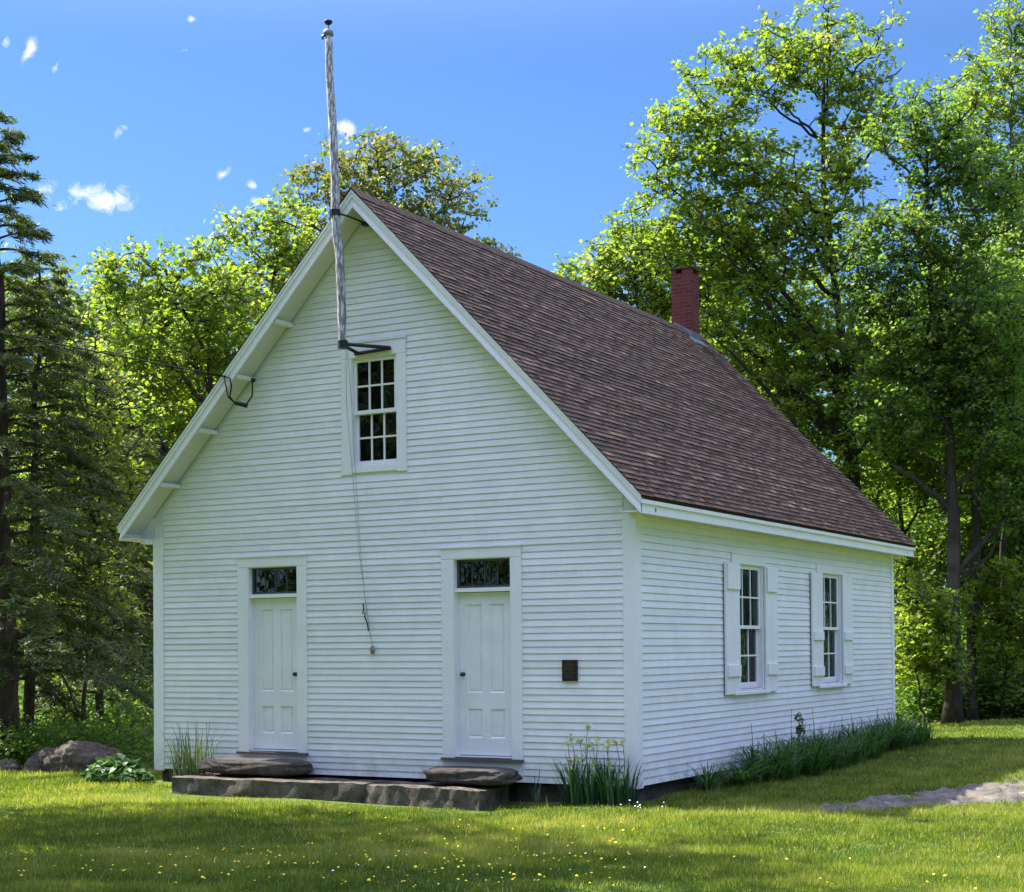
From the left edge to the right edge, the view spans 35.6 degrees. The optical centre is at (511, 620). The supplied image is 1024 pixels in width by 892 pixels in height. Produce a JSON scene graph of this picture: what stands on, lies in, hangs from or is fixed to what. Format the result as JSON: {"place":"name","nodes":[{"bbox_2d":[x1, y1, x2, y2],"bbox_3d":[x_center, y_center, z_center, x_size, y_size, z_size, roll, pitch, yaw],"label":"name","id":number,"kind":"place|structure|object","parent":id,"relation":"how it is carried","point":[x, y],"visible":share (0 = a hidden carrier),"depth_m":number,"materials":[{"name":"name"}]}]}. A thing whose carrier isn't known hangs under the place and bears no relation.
{"place":"outdoors","nodes":[
{"label":"outdoors","id":0,"kind":"place"},
{"bbox_2d":[0,704,1023,891],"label":"ground","id":1,"kind":"structure","parent":0,"point":[513,803],"depth_m":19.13,"materials":[{"name":"green plant"}]},
{"bbox_2d":[0,759,20,771],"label":"boulder","id":2,"kind":"object","parent":1,"relation":"on","point":[7,764],"visible":0.41,"depth_m":24.93,"materials":[{"name":"stone"}]},
{"bbox_2d":[0,243,41,479],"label":"forest tree","id":3,"kind":"object","parent":1,"relation":"on","point":[4,244],"visible":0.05,"depth_m":43.85,"materials":[{"name":"green plant"}]},
{"bbox_2d":[23,746,54,771],"bbox_3d":[-7.299,2.367,25.092,0.733,0.760,0.702,-1,-1,30],"label":"boulder","id":4,"kind":"object","parent":1,"relation":"on","point":[35,760],"visible":0.27,"depth_m":24.88,"materials":[{"name":"stone"}]},
{"bbox_2d":[0,671,153,767],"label":"undergrowth","id":5,"kind":"object","parent":1,"relation":"on","point":[127,742],"visible":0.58,"depth_m":26.89,"materials":[{"name":"green plant"}]},
{"bbox_2d":[51,672,86,733],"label":"fallen branch","id":6,"kind":"object","parent":5,"relation":"on","point":[53,691],"visible":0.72,"depth_m":27.98,"materials":[{"name":"grey plant"}]},
{"bbox_2d":[0,110,153,758],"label":"hemlock","id":7,"kind":"object","parent":1,"relation":"on","point":[13,608],"visible":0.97,"depth_m":26.88,"materials":[{"name":"green plant"}]},
{"bbox_2d":[0,248,153,752],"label":"hemlock","id":8,"kind":"object","parent":1,"relation":"on","point":[29,687],"visible":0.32,"depth_m":28.41,"materials":[{"name":"green plant"}]},
{"bbox_2d":[5,255,152,551],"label":"forest tree","id":9,"kind":"object","parent":1,"relation":"on","point":[79,301],"visible":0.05,"depth_m":46.74,"materials":[{"name":"green plant"}]},
{"bbox_2d":[42,740,122,772],"bbox_3d":[-6.784,2.346,25.068,1.408,0.945,1.224,-1,-1,30],"label":"boulder","id":10,"kind":"object","parent":1,"relation":"on","point":[70,755],"visible":0.45,"depth_m":24.61,"materials":[{"name":"stone"}]},
{"bbox_2d":[11,499,153,725],"bbox_3d":[-10.286,-0.403,37.090,5.139,6.028,3.597,0,-1,-3],"label":"understory tree","id":11,"kind":"object","parent":1,"relation":"on","point":[114,622],"visible":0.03,"depth_m":36.67,"materials":[{"name":"green plant"}]},
{"bbox_2d":[17,560,153,731],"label":"undergrowth","id":12,"kind":"object","parent":1,"relation":"on","point":[142,592],"visible":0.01,"depth_m":36.62,"materials":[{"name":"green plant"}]},
{"bbox_2d":[20,330,154,725],"bbox_3d":[-8.104,-1.579,30.905,3.518,8.111,3.934,-1,-1,30],"label":"hemlock","id":13,"kind":"object","parent":1,"relation":"on","point":[99,697],"visible":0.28,"depth_m":30.93,"materials":[{"name":"green plant"}]},
{"bbox_2d":[5,291,182,722],"bbox_3d":[-7.901,-1.992,29.485,3.581,8.868,2.849,0,-1,-6],"label":"young beech","id":14,"kind":"object","parent":1,"relation":"on","point":[108,408],"visible":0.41,"depth_m":29.31,"materials":[{"name":"green plant"}]},
{"bbox_2d":[40,253,174,569],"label":"forest tree","id":15,"kind":"object","parent":1,"relation":"on","point":[90,296],"visible":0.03,"depth_m":51.54,"materials":[{"name":"green plant"}]},
{"bbox_2d":[58,430,163,734],"bbox_3d":[-7.992,-0.770,33.837,3.238,6.563,2.864,0,-1,-2],"label":"hemlock","id":16,"kind":"object","parent":1,"relation":"on","point":[136,587],"visible":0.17,"depth_m":33.95,"materials":[{"name":"green plant"}]},
{"bbox_2d":[79,753,150,781],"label":"broadleaf plant","id":17,"kind":"object","parent":1,"relation":"on","point":[102,767],"visible":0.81,"depth_m":22.72,"materials":[{"name":"green plant"}]},
{"bbox_2d":[114,767,154,782],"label":"broadleaf plant","id":18,"kind":"object","parent":1,"relation":"on","point":[141,773],"visible":0.97,"depth_m":22.45,"materials":[{"name":"green plant"}]},
{"bbox_2d":[10,235,273,617],"bbox_3d":[-8.391,-3.053,35.966,7.104,11.291,3.829,-1,-1,9],"label":"maple tree","id":19,"kind":"object","parent":1,"relation":"on","point":[215,323],"visible":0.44,"depth_m":35.73,"materials":[{"name":"green plant"}]},
{"bbox_2d":[112,263,229,556],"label":"forest tree","id":20,"kind":"object","parent":1,"relation":"on","point":[147,550],"visible":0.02,"depth_m":49.25,"materials":[{"name":"green plant"}]},
{"bbox_2d":[161,720,223,776],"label":"lupine stalks","id":21,"kind":"object","parent":1,"relation":"on","point":[184,760],"visible":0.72,"depth_m":21.89,"materials":[{"name":"green plant"}]},
{"bbox_2d":[98,182,327,465],"bbox_3d":[-7.001,-3.944,38.835,6.456,13.160,3.729,-1,-1,7],"label":"maple tree","id":22,"kind":"object","parent":1,"relation":"on","point":[279,248],"visible":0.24,"depth_m":38.63,"materials":[{"name":"green plant"}]},
{"bbox_2d":[172,772,389,802],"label":"granite slab","id":23,"kind":"structure","parent":1,"relation":"on","point":[313,788],"depth_m":20.77,"materials":[{"name":"grey stone"}]},
{"bbox_2d":[198,757,312,776],"bbox_3d":[-3.397,1.974,21.431,1.816,0.215,0.561,-1,-1,30],"label":"step stone","id":24,"kind":"object","parent":23,"relation":"on","point":[262,767],"visible":1,"depth_m":21.18,"materials":[{"name":"grey stone"}]},
{"bbox_2d":[247,124,521,311],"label":"oak tree","id":25,"kind":"object","parent":1,"relation":"on","point":[387,174],"visible":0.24,"depth_m":43.70,"materials":[{"name":"green plant"}]},
{"bbox_2d":[365,781,508,810],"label":"granite slab","id":26,"kind":"structure","parent":1,"relation":"on","point":[434,795],"depth_m":19.60,"materials":[{"name":"grey stone"}]},
{"bbox_2d":[423,765,522,785],"bbox_3d":[-0.492,1.924,19.745,1.336,0.215,0.544,-1,-1,30],"label":"step stone","id":27,"kind":"object","parent":26,"relation":"on","point":[477,775],"visible":1,"depth_m":19.50,"materials":[{"name":"grey stone"}]},
{"bbox_2d":[333,802,663,870],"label":"daisies","id":28,"kind":"object","parent":1,"relation":"on","point":[585,852],"visible":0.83,"depth_m":13.55,"materials":[{"name":"white plant"}]},
{"bbox_2d":[10,802,998,891],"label":"hawkweed flowers","id":29,"kind":"object","parent":1,"relation":"on","point":[415,866],"visible":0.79,"depth_m":12.88,"materials":[{"name":"yellow plant"}]},
{"bbox_2d":[8,388,1021,685],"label":"wood","id":30,"kind":"object","parent":1,"relation":"on","point":[148,548],"depth_m":65.02,"materials":[{"name":"green plant"}]},
{"bbox_2d":[116,187,916,802],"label":"schoolhouse","id":31,"kind":"structure","parent":1,"relation":"on","point":[680,539],"depth_m":21.13,"materials":[{"name":"white paint"}]},
{"bbox_2d":[0,332,255,407],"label":"power cable","id":32,"kind":"object","parent":31,"relation":"attached to","point":[241,404],"visible":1,"depth_m":21.99,"materials":[{"name":"black rubber"}]},
{"bbox_2d":[254,598,297,749],"bbox_3d":[-3.208,0.727,21.729,0.771,2.053,0.101,-1,-1,30],"label":"door","id":33,"kind":"structure","parent":31,"relation":"in","point":[275,619],"depth_m":21.75,"materials":[{"name":"white paint"}]},
{"bbox_2d":[321,19,390,355],"bbox_3d":[-2.025,-5.616,20.683,0.687,4.273,0.601,-1,-1,30],"label":"flagpole","id":34,"kind":"object","parent":31,"relation":"attached to","point":[335,215],"visible":0.99,"depth_m":20.53,"materials":[{"name":"grey metal"}]},
{"bbox_2d":[346,349,374,653],"bbox_3d":[-2.075,-1.524,20.743,0.359,3.932,0.500,-1,-1,30],"label":"halyard","id":35,"kind":"object","parent":34,"relation":"hanging from","point":[372,649],"visible":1,"depth_m":20.92,"materials":[{"name":"fabric"}]},
{"bbox_2d":[340,335,407,474],"bbox_3d":[-1.785,-2.797,20.948,1.056,1.745,0.168,-1,-1,30],"label":"window","id":36,"kind":"structure","parent":31,"relation":"in","point":[397,352],"depth_m":20.96,"materials":[{"name":"paint"}]},
{"bbox_2d":[459,592,511,755],"bbox_3d":[-0.336,0.674,20.103,0.774,2.053,0.101,-1,-1,30],"label":"door","id":37,"kind":"structure","parent":31,"relation":"in","point":[484,617],"depth_m":20.12,"materials":[{"name":"white paint"}]},
{"bbox_2d":[562,660,577,680],"bbox_3d":[0.704,0.611,19.416,0.205,0.257,0.022,-1,-1,30],"label":"wall plaque","id":38,"kind":"object","parent":31,"relation":"attached to","point":[569,670],"depth_m":19.41,"materials":[{"name":"brown metal"}]},
{"bbox_2d":[730,552,770,694],"bbox_3d":[3.216,0.057,22.253,0.301,1.935,1.330,-1,-1,30],"label":"window","id":39,"kind":"structure","parent":31,"relation":"in","point":[747,562],"depth_m":22.64,"materials":[{"name":"paint"}]},
{"bbox_2d":[815,563,846,687],"bbox_3d":[4.951,0.092,25.316,0.301,1.935,1.330,-1,-1,30],"label":"window","id":40,"kind":"structure","parent":31,"relation":"in","point":[833,572],"depth_m":25.71,"materials":[{"name":"paint"}]},
{"bbox_2d":[530,770,540,800],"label":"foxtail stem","id":41,"kind":"object","parent":1,"relation":"on","point":[536,796],"visible":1,"depth_m":19.39,"materials":[{"name":"green plant"}]},
{"bbox_2d":[547,722,650,806],"bbox_3d":[0.970,1.695,18.930,0.774,0.980,1.416,0,-1,-42],"label":"iris clump","id":42,"kind":"object","parent":1,"relation":"on","point":[601,785],"visible":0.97,"depth_m":18.84,"materials":[{"name":"green plant"}]},
{"bbox_2d":[550,212,748,350],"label":"maple tree","id":43,"kind":"object","parent":1,"relation":"on","point":[602,274],"visible":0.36,"depth_m":46.58,"materials":[{"name":"green plant"}]},
{"bbox_2d":[677,753,783,791],"bbox_3d":[2.683,1.941,20.365,1.813,0.459,1.214,0,-1,-39],"label":"daylily clump","id":44,"kind":"object","parent":1,"relation":"on","point":[709,780],"visible":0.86,"depth_m":20.40,"materials":[{"name":"green plant"}]},
{"bbox_2d":[711,334,754,384],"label":"forest tree","id":45,"kind":"object","parent":1,"relation":"on","point":[724,348],"depth_m":57.34,"materials":[{"name":"green plant"}]},
{"bbox_2d":[599,0,916,504],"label":"maple tree","id":46,"kind":"object","parent":1,"relation":"on","point":[746,283],"visible":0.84,"depth_m":36.65,"materials":[{"name":"green plant"}]},
{"bbox_2d":[710,737,813,786],"bbox_3d":[3.128,1.859,21.168,1.377,0.598,1.968,-1,-1,43],"label":"daylily clump","id":47,"kind":"object","parent":1,"relation":"on","point":[747,770],"visible":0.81,"depth_m":21.06,"materials":[{"name":"green plant"}]},
{"bbox_2d":[728,725,826,781],"bbox_3d":[3.455,1.777,21.726,1.725,0.766,2.205,-1,-1,1],"label":"daylily clump","id":48,"kind":"object","parent":1,"relation":"on","point":[789,770],"visible":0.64,"depth_m":21.53,"materials":[{"name":"green plant"}]},
{"bbox_2d":[720,335,843,463],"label":"forest tree","id":49,"kind":"object","parent":1,"relation":"on","point":[799,353],"depth_m":55.36,"materials":[{"name":"green plant"}]},
{"bbox_2d":[792,712,805,744],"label":"spiky weed","id":50,"kind":"object","parent":1,"relation":"on","point":[799,728],"visible":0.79,"depth_m":22.95,"materials":[{"name":"green plant"}]},
{"bbox_2d":[694,223,909,524],"bbox_3d":[6.861,-3.663,38.898,5.933,12.245,3.518,0,-1,-9],"label":"maple tree","id":51,"kind":"object","parent":1,"relation":"on","point":[870,493],"visible":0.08,"depth_m":38.65,"materials":[{"name":"green plant"}]},
{"bbox_2d":[754,713,867,776],"bbox_3d":[3.908,1.746,22.501,2.469,0.873,1.906,0,-1,-9],"label":"daylily clump","id":52,"kind":"object","parent":1,"relation":"on","point":[819,762],"visible":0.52,"depth_m":22.33,"materials":[{"name":"green plant"}]},
{"bbox_2d":[774,708,876,770],"bbox_3d":[4.306,1.741,23.471,2.142,0.921,2.470,0,-1,-17],"label":"daylily clump","id":53,"kind":"object","parent":1,"relation":"on","point":[836,760],"visible":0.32,"depth_m":23.25,"materials":[{"name":"green plant"}]},
{"bbox_2d":[802,709,893,764],"bbox_3d":[4.838,1.753,24.227,2.425,0.853,1.861,0,-1,-13],"label":"daylily clump","id":54,"kind":"object","parent":1,"relation":"on","point":[857,757],"visible":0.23,"depth_m":24.14,"materials":[{"name":"green plant"}]},
{"bbox_2d":[802,273,936,595],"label":"forest tree","id":55,"kind":"object","parent":1,"relation":"on","point":[823,395],"visible":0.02,"depth_m":49.95,"materials":[{"name":"green plant"}]},
{"bbox_2d":[829,707,911,758],"bbox_3d":[5.403,1.749,25.216,2.020,0.788,2.431,-1,-1,30],"label":"daylily clump","id":56,"kind":"object","parent":1,"relation":"on","point":[880,747],"visible":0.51,"depth_m":24.99,"materials":[{"name":"green plant"}]},
{"bbox_2d":[814,312,977,715],"bbox_3d":[9.619,-2.785,39.970,3.952,10.508,3.722,-1,-1,30],"label":"tree","id":57,"kind":"object","parent":1,"relation":"on","point":[918,466],"visible":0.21,"depth_m":39.78,"materials":[{"name":"green plant"}]},
{"bbox_2d":[856,710,941,750],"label":"daylily clump","id":58,"kind":"object","parent":1,"relation":"on","point":[896,743],"visible":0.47,"depth_m":25.82,"materials":[{"name":"green plant"}]},
{"bbox_2d":[860,429,945,639],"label":"forest tree","id":59,"kind":"object","parent":1,"relation":"on","point":[922,502],"visible":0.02,"depth_m":57.69,"materials":[{"name":"green plant"}]},
{"bbox_2d":[868,705,949,745],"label":"daylily clump","id":60,"kind":"object","parent":1,"relation":"on","point":[921,740],"visible":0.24,"depth_m":26.96,"materials":[{"name":"green plant"}]},
{"bbox_2d":[884,714,944,742],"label":"daylily clump","id":61,"kind":"object","parent":1,"relation":"on","point":[929,729],"visible":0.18,"depth_m":27.94,"materials":[{"name":"green plant"}]},
{"bbox_2d":[811,778,1023,811],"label":"bedrock ledge","id":62,"kind":"object","parent":1,"relation":"on","point":[982,792],"visible":0.47,"depth_m":19.09,"materials":[{"name":"stone"}]},
{"bbox_2d":[815,73,1023,724],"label":"ash tree","id":63,"kind":"object","parent":1,"relation":"on","point":[929,330],"visible":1,"depth_m":34.18,"materials":[{"name":"green plant"}]},
{"bbox_2d":[859,272,999,596],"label":"forest tree","id":64,"kind":"object","parent":1,"relation":"on","point":[923,530],"visible":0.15,"depth_m":45.41,"materials":[{"name":"green plant"}]},
{"bbox_2d":[894,559,977,724],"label":"sapling","id":65,"kind":"object","parent":1,"relation":"on","point":[927,651],"visible":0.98,"depth_m":33.78,"materials":[{"name":"green plant"}]},
{"bbox_2d":[857,350,1015,589],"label":"forest tree","id":66,"kind":"object","parent":1,"relation":"on","point":[963,527],"depth_m":51.74,"materials":[{"name":"green plant"}]},
{"bbox_2d":[861,471,1023,723],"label":"undergrowth","id":67,"kind":"object","parent":1,"relation":"on","point":[990,696],"visible":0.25,"depth_m":36.68,"materials":[{"name":"green plant"}]},
{"bbox_2d":[890,221,1023,717],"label":"tree","id":68,"kind":"object","parent":1,"relation":"on","point":[1021,276],"visible":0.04,"depth_m":37.83,"materials":[{"name":"green plant"}]},
{"bbox_2d":[906,273,1023,720],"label":"tree","id":69,"kind":"object","parent":1,"relation":"on","point":[973,714],"visible":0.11,"depth_m":35.84,"materials":[{"name":"green plant"}]},
{"bbox_2d":[934,0,1023,354],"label":"ash tree","id":70,"kind":"object","parent":1,"relation":"on","point":[1011,117],"visible":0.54,"depth_m":39.82,"materials":[{"name":"green plant"}]},
{"bbox_2d":[942,322,1023,601],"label":"forest tree","id":71,"kind":"object","parent":1,"relation":"on","point":[1016,539],"visible":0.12,"depth_m":45.64,"materials":[{"name":"green plant"}]},
{"bbox_2d":[944,547,1023,719],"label":"sapling","id":72,"kind":"object","parent":1,"relation":"on","point":[1007,607],"visible":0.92,"depth_m":35.70,"materials":[{"name":"green plant"}]},
{"bbox_2d":[946,278,1023,659],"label":"tree","id":73,"kind":"object","parent":1,"relation":"on","point":[1002,544],"depth_m":40.87,"materials":[{"name":"brown plant"}]},
{"bbox_2d":[985,208,1023,467],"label":"forest tree","id":74,"kind":"object","parent":1,"relation":"on","point":[1008,247],"visible":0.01,"depth_m":43.64,"materials":[{"name":"green plant"}]},
{"bbox_2d":[985,253,1023,545],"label":"forest tree","id":75,"kind":"object","parent":1,"relation":"on","point":[989,512],"depth_m":47.87,"materials":[{"name":"green plant"}]},
{"bbox_2d":[0,0,1023,603],"label":"sky","id":76,"kind":"structure","parent":0,"point":[143,118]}
]}

